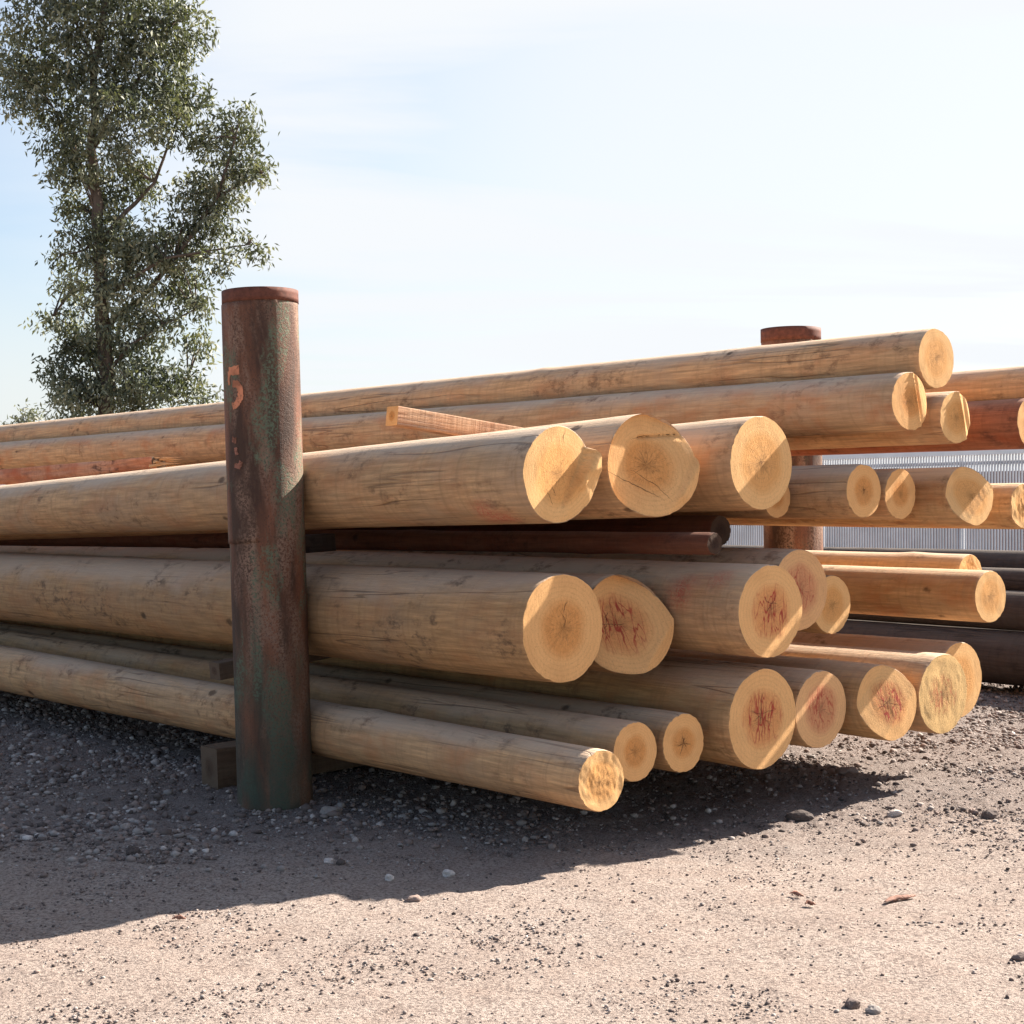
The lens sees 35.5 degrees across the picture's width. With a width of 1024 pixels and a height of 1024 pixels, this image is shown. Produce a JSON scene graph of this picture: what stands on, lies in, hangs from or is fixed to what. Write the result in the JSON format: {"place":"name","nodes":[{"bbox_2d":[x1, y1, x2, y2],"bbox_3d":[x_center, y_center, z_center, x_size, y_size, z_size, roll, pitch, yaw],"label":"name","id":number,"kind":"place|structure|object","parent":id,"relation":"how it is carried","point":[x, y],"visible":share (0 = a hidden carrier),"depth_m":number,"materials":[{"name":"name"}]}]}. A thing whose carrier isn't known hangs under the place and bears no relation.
{"place":"outdoors","nodes":[
{"label":"outdoors","id":0,"kind":"place"},
{"bbox_2d":[0,682,1023,1023],"bbox_3d":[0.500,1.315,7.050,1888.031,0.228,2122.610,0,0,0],"label":"ground","id":1,"kind":"structure","parent":0,"point":[516,996],"depth_m":5.47,"materials":[{"name":"beige gravel"}]},
{"bbox_2d":[2,398,46,424],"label":"tree","id":2,"kind":"object","parent":1,"relation":"on","point":[22,418],"visible":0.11,"depth_m":59.88,"materials":[{"name":"green plant"}]},
{"bbox_2d":[120,823,129,829],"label":"stone","id":3,"kind":"object","parent":1,"relation":"on","point":[125,826],"visible":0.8,"depth_m":6.84,"materials":[{"name":"grey stone"}]},
{"bbox_2d":[126,845,139,854],"bbox_3d":[-1.488,1.332,6.280,0.060,0.052,0.044,0,0,-29],"label":"stone","id":4,"kind":"object","parent":1,"relation":"on","point":[131,850],"visible":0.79,"depth_m":6.26,"materials":[{"name":"grey stone"}]},
{"bbox_2d":[0,0,281,420],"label":"eucalyptus tree","id":5,"kind":"object","parent":1,"relation":"on","point":[97,344],"visible":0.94,"depth_m":29.87,"materials":[{"name":"green plant"}]},
{"bbox_2d":[172,915,185,919],"bbox_3d":[-1.112,1.352,5.342,0.046,0.015,0.019,0,0,-4],"label":"bark chip","id":6,"kind":"object","parent":1,"relation":"on","point":[178,917],"visible":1,"depth_m":5.34,"materials":[{"name":"brown wood"}]},
{"bbox_2d":[164,381,223,405],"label":"tree","id":7,"kind":"object","parent":1,"relation":"on","point":[212,396],"visible":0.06,"depth_m":46.09,"materials":[{"name":"green plant"}]},
{"bbox_2d":[221,286,312,811],"bbox_3d":[-1.123,0.179,7.350,0.353,2.383,0.350,-2,0,0],"label":"steel post","id":8,"kind":"object","parent":1,"relation":"on","point":[263,432],"visible":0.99,"depth_m":7.20,"materials":[{"name":"brown metal"}]},
{"bbox_2d":[201,740,363,789],"bbox_3d":[-0.276,1.180,8.764,3.102,0.203,0.163,-3,2,-39],"label":"timber","id":9,"kind":"object","parent":1,"relation":"on","point":[218,766],"visible":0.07,"depth_m":7.78,"materials":[{"name":"brown wood"}]},
{"bbox_2d":[0,645,623,811],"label":"log","id":10,"kind":"object","parent":9,"relation":"on","point":[575,776],"visible":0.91,"depth_m":7.02,"materials":[{"name":"beige wood"}]},
{"bbox_2d":[0,629,656,781],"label":"log","id":11,"kind":"object","parent":9,"relation":"on","point":[630,745],"visible":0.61,"depth_m":7.20,"materials":[{"name":"beige wood"}]},
{"bbox_2d":[0,622,703,772],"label":"log","id":12,"kind":"object","parent":9,"relation":"on","point":[678,736],"visible":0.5,"depth_m":7.19,"materials":[{"name":"beige wood"}]},
{"bbox_2d":[0,619,795,768],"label":"log","id":13,"kind":"object","parent":9,"relation":"on","point":[744,716],"visible":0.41,"depth_m":6.81,"materials":[{"name":"beige wood"}]},
{"bbox_2d":[209,655,331,679],"bbox_3d":[-0.341,0.612,8.737,2.902,0.086,0.102,-8,5,-39],"label":"timber","id":14,"kind":"object","parent":13,"relation":"on","point":[222,669],"visible":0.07,"depth_m":7.82,"materials":[{"name":"brown wood"}]},
{"bbox_2d":[0,554,601,682],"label":"log","id":15,"kind":"object","parent":14,"relation":"on","point":[539,626],"visible":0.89,"depth_m":7.07,"materials":[{"name":"beige wood"}]},
{"bbox_2d":[305,533,335,552],"bbox_3d":[-1.130,0.168,8.089,0.502,0.091,0.101,-4,2,-39],"label":"timber","id":16,"kind":"object","parent":15,"relation":"on","point":[322,542],"visible":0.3,"depth_m":8.16,"materials":[{"name":"brown wood"}]},
{"bbox_2d":[0,426,601,534],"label":"log","id":17,"kind":"object","parent":16,"relation":"on","point":[545,475],"visible":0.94,"depth_m":7.00,"materials":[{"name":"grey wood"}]},
{"bbox_2d":[0,552,673,674],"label":"log","id":18,"kind":"object","parent":14,"relation":"on","point":[637,626],"visible":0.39,"depth_m":6.72,"materials":[{"name":"beige wood"}]},
{"bbox_2d":[0,413,699,539],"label":"log","id":19,"kind":"object","parent":18,"relation":"on","point":[650,465],"visible":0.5,"depth_m":6.59,"materials":[{"name":"beige wood"}]},
{"bbox_2d":[0,456,181,484],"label":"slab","id":20,"kind":"structure","parent":19,"relation":"on","point":[33,474],"depth_m":10.64,"materials":[{"name":"orange wood"}]},
{"bbox_2d":[0,529,721,554],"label":"log","id":21,"kind":"object","parent":18,"relation":"on","point":[678,543],"visible":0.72,"depth_m":7.62,"materials":[{"name":"red wood"}]},
{"bbox_2d":[0,546,801,657],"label":"log","id":22,"kind":"object","parent":14,"relation":"on","point":[750,610],"visible":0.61,"depth_m":6.76,"materials":[{"name":"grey wood"}]},
{"bbox_2d":[671,416,791,511],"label":"log","id":23,"kind":"object","parent":22,"relation":"on","point":[745,463],"visible":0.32,"depth_m":6.79,"materials":[{"name":"beige wood"}]},
{"bbox_2d":[386,406,521,435],"bbox_3d":[0.315,-0.341,8.305,2.302,0.093,0.096,7,-5,-39],"label":"timber","id":24,"kind":"object","parent":23,"relation":"on","point":[422,420],"visible":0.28,"depth_m":7.70,"materials":[{"name":"brown wood"}]},
{"bbox_2d":[0,372,926,468],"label":"log","id":25,"kind":"object","parent":24,"relation":"on","point":[885,402],"visible":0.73,"depth_m":8.32,"materials":[{"name":"brown wood"}]},
{"bbox_2d":[166,391,969,466],"bbox_3d":[-1.499,-0.421,11.394,0.244,0.240,11.012,0,0,-39],"label":"log","id":26,"kind":"object","parent":24,"relation":"on","point":[946,420],"visible":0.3,"depth_m":7.20,"materials":[{"name":"beige wood"}]},
{"bbox_2d":[0,328,953,441],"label":"log","id":27,"kind":"object","parent":26,"relation":"on","point":[926,356],"visible":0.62,"depth_m":8.56,"materials":[{"name":"beige wood"}]},
{"bbox_2d":[790,398,1023,455],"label":"log","id":28,"kind":"object","parent":24,"relation":"on","point":[996,424],"visible":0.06,"depth_m":7.46,"materials":[{"name":"orange wood"}]},
{"bbox_2d":[925,366,1023,401],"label":"log","id":29,"kind":"object","parent":28,"relation":"on","point":[990,384],"visible":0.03,"depth_m":7.64,"materials":[{"name":"beige wood"}]},
{"bbox_2d":[336,548,826,630],"bbox_3d":[-2.227,0.342,11.245,0.368,0.362,10.998,0,0,-39],"label":"log","id":30,"kind":"object","parent":14,"relation":"on","point":[804,569],"visible":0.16,"depth_m":7.08,"materials":[{"name":"beige wood"}]},
{"bbox_2d":[319,515,730,544],"bbox_3d":[-2.384,0.110,11.141,0.151,0.161,10.452,0,0,-39],"label":"log","id":31,"kind":"object","parent":30,"relation":"on","point":[719,525],"visible":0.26,"depth_m":7.50,"materials":[{"name":"red wood"}]},
{"bbox_2d":[670,487,789,517],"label":"log","id":32,"kind":"object","parent":30,"relation":"on","point":[779,509],"visible":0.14,"depth_m":7.17,"materials":[{"name":"beige wood"}]},
{"bbox_2d":[797,575,849,633],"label":"log","id":33,"kind":"object","parent":14,"relation":"on","point":[833,617],"visible":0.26,"depth_m":7.27,"materials":[{"name":"beige wood"}]},
{"bbox_2d":[782,464,880,517],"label":"log","id":34,"kind":"object","parent":33,"relation":"on","point":[838,491],"visible":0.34,"depth_m":7.08,"materials":[{"name":"grey wood"}]},
{"bbox_2d":[757,468,914,519],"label":"log","id":35,"kind":"object","parent":34,"relation":"on","point":[897,496],"visible":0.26,"depth_m":7.22,"materials":[{"name":"beige wood"}]},
{"bbox_2d":[806,550,981,569],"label":"log","id":36,"kind":"object","parent":14,"relation":"on","point":[921,560],"visible":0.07,"depth_m":8.29,"materials":[{"name":"beige wood"}]},
{"bbox_2d":[822,565,1005,622],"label":"log","id":37,"kind":"object","parent":14,"relation":"on","point":[958,595],"visible":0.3,"depth_m":7.88,"materials":[{"name":"orange wood"}]},
{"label":"log","id":38,"kind":"object","parent":37,"relation":"on","visible":0},
{"bbox_2d":[726,467,992,525],"bbox_3d":[-1.527,-0.071,11.747,0.276,0.275,11.498,0,0,-39],"label":"log","id":39,"kind":"object","parent":38,"relation":"on","point":[954,496],"visible":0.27,"depth_m":7.35,"materials":[{"name":"beige wood"}]},
{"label":"log","id":40,"kind":"object","parent":37,"relation":"on","visible":0},
{"bbox_2d":[730,483,1023,528],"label":"log","id":41,"kind":"object","parent":40,"relation":"on","point":[1007,511],"visible":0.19,"depth_m":7.54,"materials":[{"name":"orange wood"}]},
{"bbox_2d":[663,656,845,747],"bbox_3d":[-2.144,0.858,11.204,0.346,0.339,10.998,0,0,-39],"label":"log","id":42,"kind":"object","parent":9,"relation":"on","point":[819,700],"visible":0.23,"depth_m":6.96,"materials":[{"name":"beige wood"}]},
{"bbox_2d":[665,648,916,740],"bbox_3d":[-1.633,0.848,11.165,0.339,0.340,10.498,0,0,-39],"label":"log","id":43,"kind":"object","parent":9,"relation":"on","point":[881,700],"visible":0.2,"depth_m":7.15,"materials":[{"name":"beige wood"}]},
{"bbox_2d":[780,642,966,733],"bbox_3d":[-1.506,0.833,11.595,0.373,0.372,11.000,0,0,-39],"label":"log","id":44,"kind":"object","parent":9,"relation":"on","point":[937,681],"visible":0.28,"depth_m":7.37,"materials":[{"name":"beige wood"}]},
{"bbox_2d":[792,632,981,716],"bbox_3d":[-1.323,0.810,11.973,0.362,0.367,10.998,0,0,-39],"label":"log","id":45,"kind":"object","parent":9,"relation":"on","point":[965,655],"visible":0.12,"depth_m":7.82,"materials":[{"name":"beige wood"}]},
{"bbox_2d":[324,858,333,863],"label":"stone","id":46,"kind":"object","parent":1,"relation":"on","point":[329,860],"visible":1,"depth_m":6.11,"materials":[{"name":"grey stone"}]},
{"bbox_2d":[320,806,340,814],"bbox_3d":[-0.810,1.336,7.118,0.072,0.059,0.086,0,0,36],"label":"stone","id":47,"kind":"object","parent":1,"relation":"on","point":[324,810],"visible":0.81,"depth_m":7.10,"materials":[{"name":"grey stone"}]},
{"bbox_2d":[385,874,393,880],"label":"stone","id":48,"kind":"object","parent":1,"relation":"on","point":[389,877],"visible":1,"depth_m":5.88,"materials":[{"name":"grey stone"}]},
{"bbox_2d":[404,895,421,901],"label":"stone","id":49,"kind":"object","parent":1,"relation":"on","point":[414,898],"visible":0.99,"depth_m":5.54,"materials":[{"name":"beige stone"}]},
{"bbox_2d":[442,869,455,876],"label":"stone","id":50,"kind":"object","parent":1,"relation":"on","point":[447,873],"visible":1,"depth_m":5.94,"materials":[{"name":"grey stone"}]},
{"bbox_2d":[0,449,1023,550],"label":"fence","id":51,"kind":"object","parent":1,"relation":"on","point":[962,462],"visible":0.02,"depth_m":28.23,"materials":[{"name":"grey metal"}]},
{"bbox_2d":[760,326,822,550],"bbox_3d":[1.645,0.150,9.360,0.350,2.440,0.350,-1,0,0],"label":"steel post","id":52,"kind":"object","parent":1,"relation":"on","point":[798,537],"visible":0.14,"depth_m":9.21,"materials":[{"name":"brown metal"}]},
{"bbox_2d":[789,890,803,896],"bbox_3d":[0.988,1.320,5.541,0.021,0.015,0.056,0,0,-44],"label":"bark chip","id":53,"kind":"object","parent":1,"relation":"on","point":[796,893],"visible":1,"depth_m":5.54,"materials":[{"name":"brown wood"}]},
{"bbox_2d":[784,810,813,821],"bbox_3d":[1.225,1.300,6.805,0.125,0.068,0.064,0,0,-11],"label":"stone","id":54,"kind":"object","parent":1,"relation":"on","point":[800,815],"visible":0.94,"depth_m":6.78,"materials":[{"name":"grey stone"}]},
{"bbox_2d":[805,900,814,904],"bbox_3d":[1.006,1.319,5.402,0.037,0.015,0.019,0,0,6],"label":"bark chip","id":55,"kind":"object","parent":1,"relation":"on","point":[808,902],"visible":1,"depth_m":5.40,"materials":[{"name":"brown wood"}]},
{"bbox_2d":[835,766,856,774],"bbox_3d":[1.623,1.266,7.781,0.117,0.056,0.068,0,0,-11],"label":"stone","id":56,"kind":"object","parent":1,"relation":"on","point":[841,770],"visible":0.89,"depth_m":7.76,"materials":[{"name":"grey stone"}]},
{"bbox_2d":[844,998,860,1009],"bbox_3d":[0.919,1.329,4.317,0.050,0.033,0.038,0,0,-29],"label":"stone","id":57,"kind":"object","parent":1,"relation":"on","point":[851,1003],"visible":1,"depth_m":4.30,"materials":[{"name":"grey stone"}]},
{"bbox_2d":[865,1004,881,1014],"bbox_3d":[0.966,1.331,4.269,0.043,0.030,0.038,0,0,-34],"label":"stone","id":58,"kind":"object","parent":1,"relation":"on","point":[873,1009],"visible":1,"depth_m":4.26,"materials":[{"name":"grey stone"}]},
{"bbox_2d":[724,471,1023,550],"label":"sheet wall","id":59,"kind":"structure","parent":1,"relation":"on","point":[914,531],"depth_m":31.50,"materials":[{"name":"grey metal"}]},
{"bbox_2d":[887,809,902,816],"bbox_3d":[1.621,1.278,6.782,0.069,0.039,0.050,0,0,-6],"label":"stone","id":60,"kind":"object","parent":1,"relation":"on","point":[893,813],"visible":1,"depth_m":6.76,"materials":[{"name":"white stone"}]},
{"bbox_2d":[884,894,915,901],"bbox_3d":[1.326,1.320,5.482,0.156,0.013,0.032,0,0,-33],"label":"bark chip","id":61,"kind":"object","parent":1,"relation":"on","point":[897,897],"visible":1,"depth_m":5.47,"materials":[{"name":"beige wood"}]},
{"bbox_2d":[836,620,1023,685],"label":"log","id":62,"kind":"object","parent":1,"relation":"on","point":[1000,654],"visible":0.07,"depth_m":10.85,"materials":[{"name":"brown wood"}]},
{"bbox_2d":[848,590,1023,630],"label":"log","id":63,"kind":"object","parent":62,"relation":"on","point":[1011,617],"visible":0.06,"depth_m":10.90,"materials":[{"name":"brown wood"}]},
{"bbox_2d":[847,619,1012,630],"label":"log","id":64,"kind":"object","parent":1,"relation":"on","point":[923,624],"depth_m":11.80,"materials":[{"name":"brown wood"}]},
{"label":"log","id":65,"kind":"object","parent":64,"relation":"on","visible":0},
{"bbox_2d":[721,545,1023,567],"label":"log","id":66,"kind":"object","parent":65,"relation":"on","point":[1001,558],"visible":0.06,"depth_m":11.54,"materials":[{"name":"brown wood"}]},
{"bbox_2d":[981,567,1023,590],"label":"log","id":67,"kind":"object","parent":65,"relation":"on","point":[1013,579],"depth_m":11.01,"materials":[{"name":"brown wood"}]},
{"bbox_2d":[981,809,998,819],"bbox_3d":[1.991,1.262,6.661,0.062,0.055,0.078,0,0,32],"label":"stone","id":68,"kind":"object","parent":1,"relation":"on","point":[987,814],"visible":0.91,"depth_m":6.64,"materials":[{"name":"grey stone"}]},
{"bbox_2d":[1011,951,1023,960],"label":"stone","id":69,"kind":"object","parent":1,"relation":"on","point":[1019,956],"visible":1,"depth_m":4.79,"materials":[{"name":"grey stone"}]},
{"bbox_2d":[0,0,1023,473],"label":"sky","id":70,"kind":"structure","parent":0,"point":[465,188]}
]}

